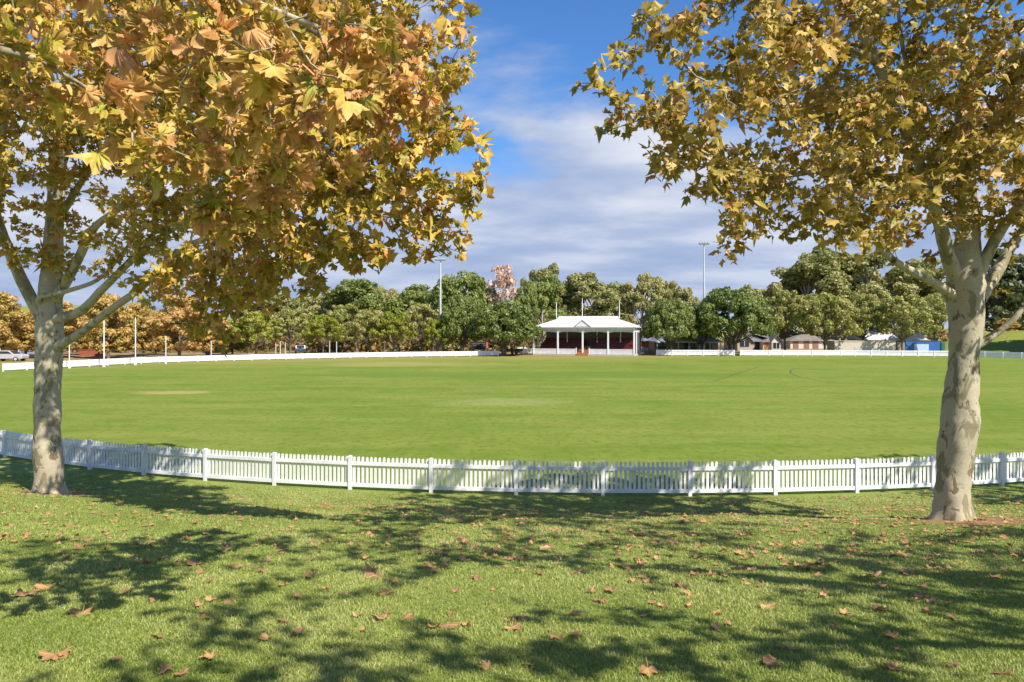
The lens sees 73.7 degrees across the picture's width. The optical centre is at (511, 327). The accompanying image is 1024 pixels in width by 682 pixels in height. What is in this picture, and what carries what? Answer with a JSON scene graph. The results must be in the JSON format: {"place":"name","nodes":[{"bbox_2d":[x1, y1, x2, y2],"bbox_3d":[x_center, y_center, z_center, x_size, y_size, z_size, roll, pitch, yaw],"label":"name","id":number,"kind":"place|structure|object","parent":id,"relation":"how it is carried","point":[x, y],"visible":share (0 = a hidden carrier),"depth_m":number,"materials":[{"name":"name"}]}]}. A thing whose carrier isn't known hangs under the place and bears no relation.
{"place":"outdoors","nodes":[
{"label":"outdoors","id":0,"kind":"place"},
{"bbox_2d":[79,350,102,355],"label":"brick wall","id":1,"kind":"structure","parent":0,"point":[88,353],"depth_m":112.00,"materials":[{"name":"brick"}]},
{"bbox_2d":[0,305,1023,681],"bbox_3d":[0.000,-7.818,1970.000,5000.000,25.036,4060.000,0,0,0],"label":"ground","id":2,"kind":"structure","parent":0,"point":[642,407],"depth_m":28.69,"materials":[{"name":"plant"}]},
{"bbox_2d":[0,350,28,360],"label":"parked car","id":3,"kind":"object","parent":2,"relation":"on","point":[14,355],"visible":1,"depth_m":95.27,"materials":[{"name":"white metal"}]},
{"bbox_2d":[0,292,28,349],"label":"tree","id":4,"kind":"object","parent":2,"relation":"on","point":[18,316],"visible":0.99,"depth_m":100.51,"materials":[{"name":"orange plant"}]},
{"bbox_2d":[0,312,33,353],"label":"tree","id":5,"kind":"object","parent":2,"relation":"on","point":[25,346],"visible":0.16,"depth_m":111.26,"materials":[{"name":"orange plant"}]},
{"bbox_2d":[9,586,37,596],"bbox_3d":[-4.621,2.514,6.496,0.204,0.068,0.218,0,0,27],"label":"fallen leaf","id":6,"kind":"object","parent":2,"relation":"on","point":[20,592],"visible":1,"depth_m":6.49,"materials":[{"name":"plant"}]},
{"bbox_2d":[35,583,54,590],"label":"fallen leaf","id":7,"kind":"object","parent":2,"relation":"on","point":[41,585],"visible":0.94,"depth_m":6.80,"materials":[{"name":"plant"}]},
{"bbox_2d":[22,301,87,351],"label":"tree","id":8,"kind":"object","parent":2,"relation":"on","point":[70,327],"visible":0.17,"depth_m":105.37,"materials":[{"name":"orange plant"}]},
{"bbox_2d":[37,646,72,660],"bbox_3d":[-3.180,2.262,4.751,0.200,0.058,0.197,0,0,15],"label":"fallen leaf","id":9,"kind":"object","parent":2,"relation":"on","point":[46,655],"visible":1,"depth_m":4.74,"materials":[{"name":"plant"}]},
{"bbox_2d":[68,601,95,616],"bbox_3d":[-3.699,2.436,5.877,0.210,0.053,0.265,-3,13,-18],"label":"fallen leaf","id":10,"kind":"object","parent":2,"relation":"on","point":[76,611],"visible":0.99,"depth_m":5.88,"materials":[{"name":"plant"}]},
{"bbox_2d":[65,315,99,350],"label":"tree","id":11,"kind":"object","parent":2,"relation":"on","point":[83,345],"visible":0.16,"depth_m":116.93,"materials":[{"name":"orange plant"}]},
{"bbox_2d":[102,320,104,366],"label":"goal post","id":12,"kind":"object","parent":2,"relation":"on","point":[103,364],"visible":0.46,"depth_m":81.46,"materials":[{"name":"metal"}]},
{"bbox_2d":[80,293,139,358],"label":"tree","id":13,"kind":"object","parent":2,"relation":"on","point":[120,339],"visible":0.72,"depth_m":103.10,"materials":[{"name":"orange plant"}]},
{"bbox_2d":[134,318,136,364],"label":"goal post","id":14,"kind":"object","parent":2,"relation":"on","point":[135,362],"visible":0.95,"depth_m":85.45,"materials":[{"name":"metal"}]},
{"bbox_2d":[120,302,153,356],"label":"tree","id":15,"kind":"object","parent":2,"relation":"on","point":[140,315],"visible":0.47,"depth_m":110.27,"materials":[{"name":"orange plant"}]},
{"bbox_2d":[136,557,149,563],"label":"fallen leaf","id":16,"kind":"object","parent":2,"relation":"on","point":[145,561],"visible":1,"depth_m":7.96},
{"bbox_2d":[145,311,171,354],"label":"tree","id":17,"kind":"object","parent":2,"relation":"on","point":[153,338],"visible":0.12,"depth_m":116.65,"materials":[{"name":"orange plant"}]},
{"bbox_2d":[158,664,172,673],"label":"fallen leaf","id":18,"kind":"object","parent":2,"relation":"on","point":[164,668],"visible":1,"depth_m":4.51,"materials":[{"name":"plant"}]},
{"bbox_2d":[145,294,206,355],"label":"tree","id":19,"kind":"object","parent":2,"relation":"on","point":[159,331],"visible":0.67,"depth_m":105.11,"materials":[{"name":"orange plant"}]},
{"bbox_2d":[173,668,188,676],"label":"fallen leaf","id":20,"kind":"object","parent":2,"relation":"on","point":[183,670],"visible":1,"depth_m":4.43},
{"bbox_2d":[187,557,201,565],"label":"fallen leaf","id":21,"kind":"object","parent":2,"relation":"on","point":[193,562],"visible":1,"depth_m":8.02,"materials":[{"name":"plant"}]},
{"bbox_2d":[186,313,233,354],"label":"tree","id":22,"kind":"object","parent":2,"relation":"on","point":[206,346],"visible":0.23,"depth_m":110.32,"materials":[{"name":"orange plant"}]},
{"bbox_2d":[198,650,222,658],"bbox_3d":[-2.109,2.290,4.787,0.171,0.038,0.149,-3,-6,-10],"label":"fallen leaf","id":23,"kind":"object","parent":2,"relation":"on","point":[208,655],"visible":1,"depth_m":4.79,"materials":[{"name":"plant"}]},
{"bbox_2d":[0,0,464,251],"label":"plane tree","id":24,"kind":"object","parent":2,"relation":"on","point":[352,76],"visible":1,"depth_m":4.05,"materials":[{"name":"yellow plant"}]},
{"bbox_2d":[225,319,251,354],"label":"tree","id":25,"kind":"object","parent":2,"relation":"on","point":[239,346],"visible":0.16,"depth_m":116.16,"materials":[{"name":"green plant"}]},
{"bbox_2d":[0,0,494,493],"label":"plane tree","id":26,"kind":"object","parent":2,"relation":"on","point":[351,203],"visible":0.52,"depth_m":12.01,"materials":[{"name":"yellow plant"}]},
{"bbox_2d":[2,351,498,370],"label":"boundary fence","id":27,"kind":"object","parent":2,"relation":"on","point":[20,366],"visible":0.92,"depth_m":97.55,"materials":[{"name":"white paint"}]},
{"bbox_2d":[232,310,283,353],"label":"tree","id":28,"kind":"object","parent":2,"relation":"on","point":[256,334],"visible":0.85,"depth_m":112.67,"materials":[{"name":"green plant"}]},
{"bbox_2d":[234,292,291,331],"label":"tree","id":29,"kind":"object","parent":2,"relation":"on","point":[270,304],"visible":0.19,"depth_m":148.76,"materials":[{"name":"green plant"}]},
{"bbox_2d":[267,307,313,353],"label":"tree","id":30,"kind":"object","parent":2,"relation":"on","point":[300,318],"visible":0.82,"depth_m":116.75,"materials":[{"name":"green plant"}]},
{"bbox_2d":[272,297,309,336],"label":"tree","id":31,"kind":"object","parent":2,"relation":"on","point":[295,304],"visible":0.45,"depth_m":149.37,"materials":[{"name":"green plant"}]},
{"bbox_2d":[293,626,304,633],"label":"fallen leaf","id":32,"kind":"object","parent":2,"relation":"on","point":[299,630],"visible":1,"depth_m":5.38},
{"bbox_2d":[295,345,305,353],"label":"parked car","id":33,"kind":"object","parent":2,"relation":"on","point":[300,348],"visible":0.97,"depth_m":122.36,"materials":[{"name":"white metal"}]},
{"bbox_2d":[303,294,344,324],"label":"tree","id":34,"kind":"object","parent":2,"relation":"on","point":[314,305],"visible":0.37,"depth_m":153.27,"materials":[{"name":"green plant"}]},
{"bbox_2d":[305,314,344,352],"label":"tree","id":35,"kind":"object","parent":2,"relation":"on","point":[334,327],"visible":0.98,"depth_m":116.05,"materials":[{"name":"green plant"}]},
{"bbox_2d":[320,303,369,352],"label":"tree","id":36,"kind":"object","parent":2,"relation":"on","point":[339,313],"visible":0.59,"depth_m":123.24,"materials":[{"name":"green plant"}]},
{"bbox_2d":[318,278,385,331],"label":"tree","id":37,"kind":"object","parent":2,"relation":"on","point":[369,297],"visible":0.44,"depth_m":146.00,"materials":[{"name":"green plant"}]},
{"bbox_2d":[345,309,389,351],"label":"tree","id":38,"kind":"object","parent":2,"relation":"on","point":[366,323],"visible":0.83,"depth_m":117.43,"materials":[{"name":"green plant"}]},
{"bbox_2d":[363,562,377,572],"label":"fallen leaf","id":39,"kind":"object","parent":2,"relation":"on","point":[369,568],"visible":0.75,"depth_m":7.77,"materials":[{"name":"plant"}]},
{"bbox_2d":[365,571,381,578],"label":"fallen leaf","id":40,"kind":"object","parent":2,"relation":"on","point":[371,574],"visible":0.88,"depth_m":7.48,"materials":[{"name":"plant"}]},
{"bbox_2d":[371,612,390,618],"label":"fallen leaf","id":41,"kind":"object","parent":2,"relation":"on","point":[380,616],"visible":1,"depth_m":5.85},
{"bbox_2d":[364,285,398,334],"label":"tree","id":42,"kind":"object","parent":2,"relation":"on","point":[392,293],"visible":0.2,"depth_m":154.90,"materials":[{"name":"green plant"}]},
{"bbox_2d":[368,310,416,354],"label":"tree","id":43,"kind":"object","parent":2,"relation":"on","point":[393,319],"visible":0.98,"depth_m":116.00,"materials":[{"name":"green plant"}]},
{"bbox_2d":[382,284,433,335],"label":"tree","id":44,"kind":"object","parent":2,"relation":"on","point":[413,294],"visible":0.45,"depth_m":153.07,"materials":[{"name":"green plant"}]},
{"bbox_2d":[393,303,439,353],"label":"tree","id":45,"kind":"object","parent":2,"relation":"on","point":[415,310],"visible":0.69,"depth_m":118.58,"materials":[{"name":"green plant"}]},
{"bbox_2d":[423,318,455,354],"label":"tree","id":46,"kind":"object","parent":2,"relation":"on","point":[432,325],"visible":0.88,"depth_m":115.16,"materials":[{"name":"green plant"}]},
{"bbox_2d":[435,258,445,350],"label":"flood light mast","id":47,"kind":"object","parent":2,"relation":"on","point":[440,347],"visible":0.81,"depth_m":117.86,"materials":[{"name":"metal"}]},
{"bbox_2d":[439,615,457,631],"bbox_3d":[-0.532,2.469,5.673,0.187,0.049,0.242,-9,13,2],"label":"fallen leaf","id":48,"kind":"object","parent":2,"relation":"on","point":[452,624],"visible":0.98,"depth_m":5.69,"materials":[{"name":"plant"}]},
{"bbox_2d":[423,270,495,338],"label":"tree","id":49,"kind":"object","parent":2,"relation":"on","point":[473,285],"visible":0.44,"depth_m":141.19,"materials":[{"name":"green plant"}]},
{"bbox_2d":[437,294,486,350],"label":"tree","id":50,"kind":"object","parent":2,"relation":"on","point":[456,308],"visible":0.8,"depth_m":114.43,"materials":[{"name":"green plant"}]},
{"bbox_2d":[471,342,485,350],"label":"scoreboard","id":51,"kind":"object","parent":2,"relation":"on","point":[478,345],"visible":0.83,"depth_m":124.00,"materials":[{"name":"metal"}]},
{"bbox_2d":[478,659,495,669],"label":"fallen leaf","id":52,"kind":"object","parent":2,"relation":"on","point":[486,664],"visible":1,"depth_m":4.66,"materials":[{"name":"plant"}]},
{"bbox_2d":[10,328,985,352],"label":"undergrowth","id":53,"kind":"object","parent":2,"relation":"on","point":[408,345],"visible":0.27,"depth_m":129.90,"materials":[{"name":"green plant"}]},
{"bbox_2d":[486,264,517,340],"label":"tree","id":54,"kind":"object","parent":2,"relation":"on","point":[506,281],"visible":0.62,"depth_m":139.25,"materials":[{"name":"pink plant"}]},
{"bbox_2d":[466,299,543,355],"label":"tree","id":55,"kind":"object","parent":2,"relation":"on","point":[513,317],"visible":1,"depth_m":111.94,"materials":[{"name":"green plant"}]},
{"bbox_2d":[0,430,1023,495],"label":"picket fence","id":56,"kind":"object","parent":2,"relation":"on","point":[1002,459],"visible":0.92,"depth_m":19.60,"materials":[{"name":"white paint"}]},
{"bbox_2d":[0,480,1023,611],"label":"leaf litter","id":57,"kind":"object","parent":2,"relation":"on","point":[834,519],"visible":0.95,"depth_m":12.11,"materials":[{"name":"plant"}]},
{"bbox_2d":[504,619,520,631],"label":"fallen leaf","id":58,"kind":"object","parent":2,"relation":"on","point":[516,625],"visible":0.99,"depth_m":5.65,"materials":[{"name":"plant"}]},
{"bbox_2d":[515,278,540,347],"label":"tree","id":59,"kind":"object","parent":2,"relation":"on","point":[529,289],"visible":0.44,"depth_m":131.06,"materials":[{"name":"green plant"}]},
{"bbox_2d":[523,274,566,340],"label":"tree","id":60,"kind":"object","parent":2,"relation":"on","point":[548,287],"visible":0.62,"depth_m":135.65,"materials":[{"name":"green plant"}]},
{"bbox_2d":[529,262,567,324],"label":"tree","id":61,"kind":"object","parent":2,"relation":"on","point":[552,268],"visible":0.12,"depth_m":158.02,"materials":[{"name":"green plant"}]},
{"bbox_2d":[548,281,575,319],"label":"tree","id":62,"kind":"object","parent":2,"relation":"on","point":[561,293],"visible":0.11,"depth_m":139.84,"materials":[{"name":"green plant"}]},
{"bbox_2d":[523,299,642,355],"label":"pavilion","id":63,"kind":"structure","parent":2,"relation":"on","point":[582,335],"depth_m":117.14,"materials":[{"name":"metal"}]},
{"bbox_2d":[561,272,626,315],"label":"tree","id":64,"kind":"object","parent":2,"relation":"on","point":[604,296],"visible":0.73,"depth_m":137.59,"materials":[{"name":"green plant"}]},
{"bbox_2d":[616,272,668,340],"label":"tree","id":65,"kind":"object","parent":2,"relation":"on","point":[644,285],"visible":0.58,"depth_m":137.87,"materials":[{"name":"green plant"}]},
{"bbox_2d":[642,336,650,351],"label":"brick kiosk","id":66,"kind":"object","parent":2,"relation":"on","point":[644,346],"visible":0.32,"depth_m":131.45,"materials":[{"name":"brown brick"}]},
{"bbox_2d":[640,658,661,676],"bbox_3d":[0.915,2.297,4.593,0.154,0.068,0.146,0,0,-43],"label":"fallen leaf","id":67,"kind":"object","parent":2,"relation":"on","point":[647,669],"visible":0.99,"depth_m":4.60,"materials":[{"name":"plant"}]},
{"bbox_2d":[640,281,683,331],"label":"tree","id":68,"kind":"object","parent":2,"relation":"on","point":[671,290],"visible":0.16,"depth_m":148.80,"materials":[{"name":"green plant"}]},
{"bbox_2d":[640,297,698,349],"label":"tree","id":69,"kind":"object","parent":2,"relation":"on","point":[662,319],"visible":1,"depth_m":114.46,"materials":[{"name":"green plant"}]},
{"bbox_2d":[644,335,723,353],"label":"clubhouse","id":70,"kind":"structure","parent":2,"relation":"on","point":[681,343],"depth_m":125.70,"materials":[{"name":"brown brick"}]},
{"bbox_2d":[658,343,666,348],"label":"window","id":71,"kind":"structure","parent":70,"relation":"in","point":[660,345],"depth_m":125.71,"materials":[{"name":"glass"}]},
{"bbox_2d":[679,287,695,305],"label":"tree","id":72,"kind":"object","parent":2,"relation":"on","point":[685,297],"visible":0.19,"depth_m":155.42,"materials":[{"name":"green plant"}]},
{"bbox_2d":[656,350,734,355],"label":"boundary fence","id":73,"kind":"object","parent":2,"relation":"on","point":[691,352],"visible":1,"depth_m":114.12,"materials":[{"name":"white paint"}]},
{"bbox_2d":[683,301,721,349],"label":"tree","id":74,"kind":"object","parent":2,"relation":"on","point":[700,334],"visible":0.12,"depth_m":120.37,"materials":[{"name":"green plant"}]},
{"bbox_2d":[699,242,709,349],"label":"flood light mast","id":75,"kind":"object","parent":2,"relation":"on","point":[704,243],"visible":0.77,"depth_m":120.89,"materials":[{"name":"metal"}]},
{"bbox_2d":[691,286,777,349],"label":"tree","id":76,"kind":"object","parent":2,"relation":"on","point":[747,308],"visible":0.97,"depth_m":113.92,"materials":[{"name":"green plant"}]},
{"bbox_2d":[722,332,761,350],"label":"house","id":77,"kind":"structure","parent":2,"relation":"on","point":[753,343],"depth_m":139.58,"materials":[{"name":"beige brick"}]},
{"bbox_2d":[740,340,748,346],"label":"window","id":78,"kind":"structure","parent":77,"relation":"in","point":[745,343],"depth_m":139.31,"materials":[{"name":"glass"}]},
{"bbox_2d":[752,334,782,350],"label":"house","id":79,"kind":"structure","parent":2,"relation":"on","point":[767,342],"depth_m":137.94,"materials":[{"name":"grey tile"}]},
{"bbox_2d":[758,653,777,667],"bbox_3d":[1.810,2.337,4.779,0.155,0.035,0.140,0,0,-37],"label":"fallen leaf","id":80,"kind":"object","parent":2,"relation":"on","point":[769,660],"visible":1,"depth_m":4.80,"materials":[{"name":"plant"}]},
{"bbox_2d":[748,282,788,335],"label":"tree","id":81,"kind":"object","parent":2,"relation":"on","point":[767,293],"visible":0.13,"depth_m":149.55,"materials":[{"name":"green plant"}]},
{"bbox_2d":[760,599,777,609],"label":"fallen leaf","id":82,"kind":"object","parent":2,"relation":"on","point":[769,605],"visible":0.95,"depth_m":6.25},
{"bbox_2d":[762,288,816,353],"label":"tree","id":83,"kind":"object","parent":2,"relation":"on","point":[794,303],"visible":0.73,"depth_m":122.35,"materials":[{"name":"green plant"}]},
{"bbox_2d":[570,0,1023,520],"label":"plane tree","id":84,"kind":"object","parent":2,"relation":"on","point":[961,151],"visible":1,"depth_m":10.64,"materials":[{"name":"yellow plant"}]},
{"bbox_2d":[781,334,835,348],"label":"house","id":85,"kind":"structure","parent":2,"relation":"on","point":[804,341],"depth_m":152.00,"materials":[{"name":"brown tile"}]},
{"bbox_2d":[766,250,852,333],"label":"tree","id":86,"kind":"object","parent":2,"relation":"on","point":[824,272],"visible":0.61,"depth_m":154.24,"materials":[{"name":"green plant"}]},
{"bbox_2d":[793,291,864,349],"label":"tree","id":87,"kind":"object","parent":2,"relation":"on","point":[845,312],"visible":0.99,"depth_m":116.19,"materials":[{"name":"green plant"}]},
{"bbox_2d":[811,245,872,340],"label":"tree","id":88,"kind":"object","parent":2,"relation":"on","point":[816,251],"visible":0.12,"depth_m":159.28,"materials":[{"name":"green plant"}]},
{"bbox_2d":[827,341,895,353],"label":"cream shed","id":89,"kind":"structure","parent":2,"relation":"on","point":[861,345],"depth_m":121.00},
{"bbox_2d":[833,292,895,340],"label":"tree","id":90,"kind":"object","parent":2,"relation":"on","point":[867,320],"visible":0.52,"depth_m":124.10,"materials":[{"name":"green plant"}]},
{"bbox_2d":[865,571,882,578],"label":"fallen leaf","id":91,"kind":"object","parent":2,"relation":"on","point":[878,573],"visible":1,"depth_m":7.68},
{"bbox_2d":[840,249,919,335],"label":"tree","id":92,"kind":"object","parent":2,"relation":"on","point":[896,274],"visible":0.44,"depth_m":155.64,"materials":[{"name":"green plant"}]},
{"bbox_2d":[740,350,1023,358],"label":"boundary fence","id":93,"kind":"object","parent":2,"relation":"on","point":[984,354],"visible":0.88,"depth_m":112.36,"materials":[{"name":"white paint"}]},
{"bbox_2d":[872,603,891,609],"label":"fallen leaf","id":94,"kind":"object","parent":2,"relation":"on","point":[876,606],"visible":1,"depth_m":6.20,"materials":[{"name":"plant"}]},
{"bbox_2d":[845,329,927,347],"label":"white hall","id":95,"kind":"structure","parent":2,"relation":"on","point":[885,337],"depth_m":158.50,"materials":[{"name":"white"}]},
{"bbox_2d":[884,629,898,638],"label":"fallen leaf","id":96,"kind":"object","parent":2,"relation":"on","point":[889,634],"visible":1,"depth_m":5.39,"materials":[{"name":"plant"}]},
{"bbox_2d":[880,660,904,669],"bbox_3d":[2.611,2.312,4.668,0.172,0.042,0.187,8,-11,5],"label":"fallen leaf","id":97,"kind":"object","parent":2,"relation":"on","point":[892,665],"visible":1,"depth_m":4.70,"materials":[{"name":"plant"}]},
{"bbox_2d":[853,258,945,330],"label":"tree","id":98,"kind":"object","parent":2,"relation":"on","point":[913,286],"visible":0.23,"depth_m":157.53,"materials":[{"name":"green plant"}]},
{"bbox_2d":[896,342,904,353],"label":"stone wall","id":99,"kind":"structure","parent":2,"relation":"on","point":[898,346],"depth_m":120.90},
{"bbox_2d":[897,567,916,574],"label":"fallen leaf","id":100,"kind":"object","parent":2,"relation":"on","point":[904,571],"visible":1,"depth_m":7.83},
{"bbox_2d":[873,293,941,349],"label":"tree","id":101,"kind":"object","parent":2,"relation":"on","point":[898,305],"visible":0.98,"depth_m":119.23,"materials":[{"name":"green plant"}]},
{"bbox_2d":[896,341,939,352],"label":"blue shed","id":102,"kind":"structure","parent":2,"relation":"on","point":[922,345],"depth_m":121.00,"materials":[{"name":"metal"}]},
{"bbox_2d":[914,344,928,352],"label":"door","id":103,"kind":"structure","parent":102,"relation":"in","point":[921,347],"depth_m":120.95,"materials":[{"name":"white"}]},
{"bbox_2d":[911,292,947,340],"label":"tree","id":104,"kind":"object","parent":2,"relation":"on","point":[939,316],"visible":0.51,"depth_m":125.78,"materials":[{"name":"green plant"}]},
{"bbox_2d":[984,248,1023,329],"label":"tree","id":105,"kind":"object","parent":2,"relation":"on","point":[1007,280],"visible":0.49,"depth_m":136.96,"materials":[{"name":"green plant"}]},
{"bbox_2d":[985,253,1023,331],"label":"tree","id":106,"kind":"object","parent":2,"relation":"on","point":[1019,260],"visible":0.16,"depth_m":149.12,"materials":[{"name":"green plant"}]},
{"bbox_2d":[993,318,1019,330],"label":"tree","id":107,"kind":"object","parent":2,"relation":"on","point":[1012,327],"visible":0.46,"depth_m":132.34,"materials":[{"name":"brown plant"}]},
{"bbox_2d":[0,472,1023,681],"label":"grass","id":108,"kind":"structure","parent":0,"point":[327,675],"depth_m":6.66,"materials":[{"name":"plant"}]},
{"bbox_2d":[0,0,1023,327],"label":"sky","id":109,"kind":"structure","parent":0,"point":[576,202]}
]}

